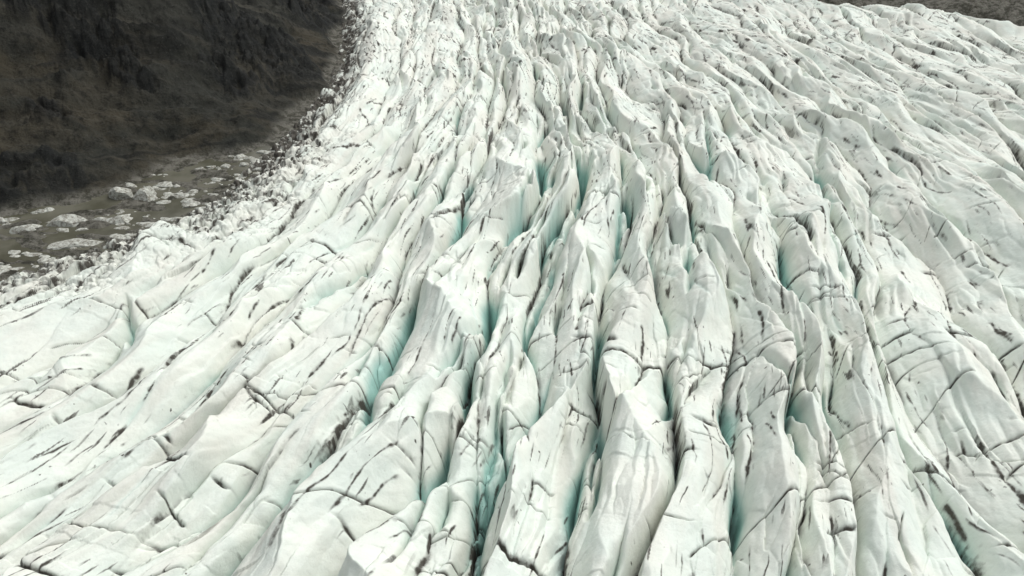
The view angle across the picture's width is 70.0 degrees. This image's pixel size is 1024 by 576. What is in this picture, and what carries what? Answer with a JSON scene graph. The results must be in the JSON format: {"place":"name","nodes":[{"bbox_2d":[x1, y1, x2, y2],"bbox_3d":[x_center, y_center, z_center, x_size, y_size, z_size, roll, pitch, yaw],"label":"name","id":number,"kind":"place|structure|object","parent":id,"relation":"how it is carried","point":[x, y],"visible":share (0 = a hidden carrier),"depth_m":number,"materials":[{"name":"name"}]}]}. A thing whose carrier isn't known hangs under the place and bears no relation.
{"place":"outdoors","nodes":[
{"label":"outdoors","id":0,"kind":"place"},
{"bbox_2d":[0,127,297,280],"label":"meltwater pool","id":1,"kind":"structure","parent":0,"point":[174,208],"depth_m":274.02,"materials":[{"name":"liquid"}]},
{"bbox_2d":[9,224,41,233],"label":"iceberg","id":2,"kind":"object","parent":1,"relation":"on","point":[18,229],"visible":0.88,"depth_m":259.86,"materials":[{"name":"white ice"}]},
{"bbox_2d":[46,214,86,226],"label":"iceberg","id":3,"kind":"object","parent":1,"relation":"on","point":[68,220],"visible":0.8,"depth_m":264.23,"materials":[{"name":"white ice"}]},
{"bbox_2d":[47,238,102,249],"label":"iceberg","id":4,"kind":"object","parent":1,"relation":"on","point":[70,243],"visible":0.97,"depth_m":251.52,"materials":[{"name":"white ice"}]},
{"bbox_2d":[102,214,132,223],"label":"iceberg","id":5,"kind":"object","parent":1,"relation":"on","point":[125,218],"visible":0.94,"depth_m":266.24,"materials":[{"name":"white ice"}]},
{"bbox_2d":[108,186,132,199],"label":"iceberg","id":6,"kind":"object","parent":1,"relation":"on","point":[116,193],"visible":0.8,"depth_m":281.99,"materials":[{"name":"white ice"}]},
{"bbox_2d":[0,148,274,273],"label":"ice floes","id":7,"kind":"object","parent":1,"relation":"on","point":[185,202],"visible":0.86,"depth_m":274.92,"materials":[{"name":"white ice"}]},
{"bbox_2d":[133,186,156,201],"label":"iceberg","id":8,"kind":"object","parent":1,"relation":"on","point":[148,193],"visible":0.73,"depth_m":280.28,"materials":[{"name":"white ice"}]},
{"bbox_2d":[0,0,1023,575],"bbox_3d":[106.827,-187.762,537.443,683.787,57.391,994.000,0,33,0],"label":"glacier","id":9,"kind":"object","parent":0,"point":[584,288],"visible":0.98,"depth_m":203.88,"materials":[{"name":"white ice"}]},
{"bbox_2d":[0,0,1023,278],"bbox_3d":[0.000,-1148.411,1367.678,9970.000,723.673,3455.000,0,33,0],"label":"mountain slope","id":10,"kind":"structure","parent":0,"point":[98,98],"depth_m":324.25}
]}

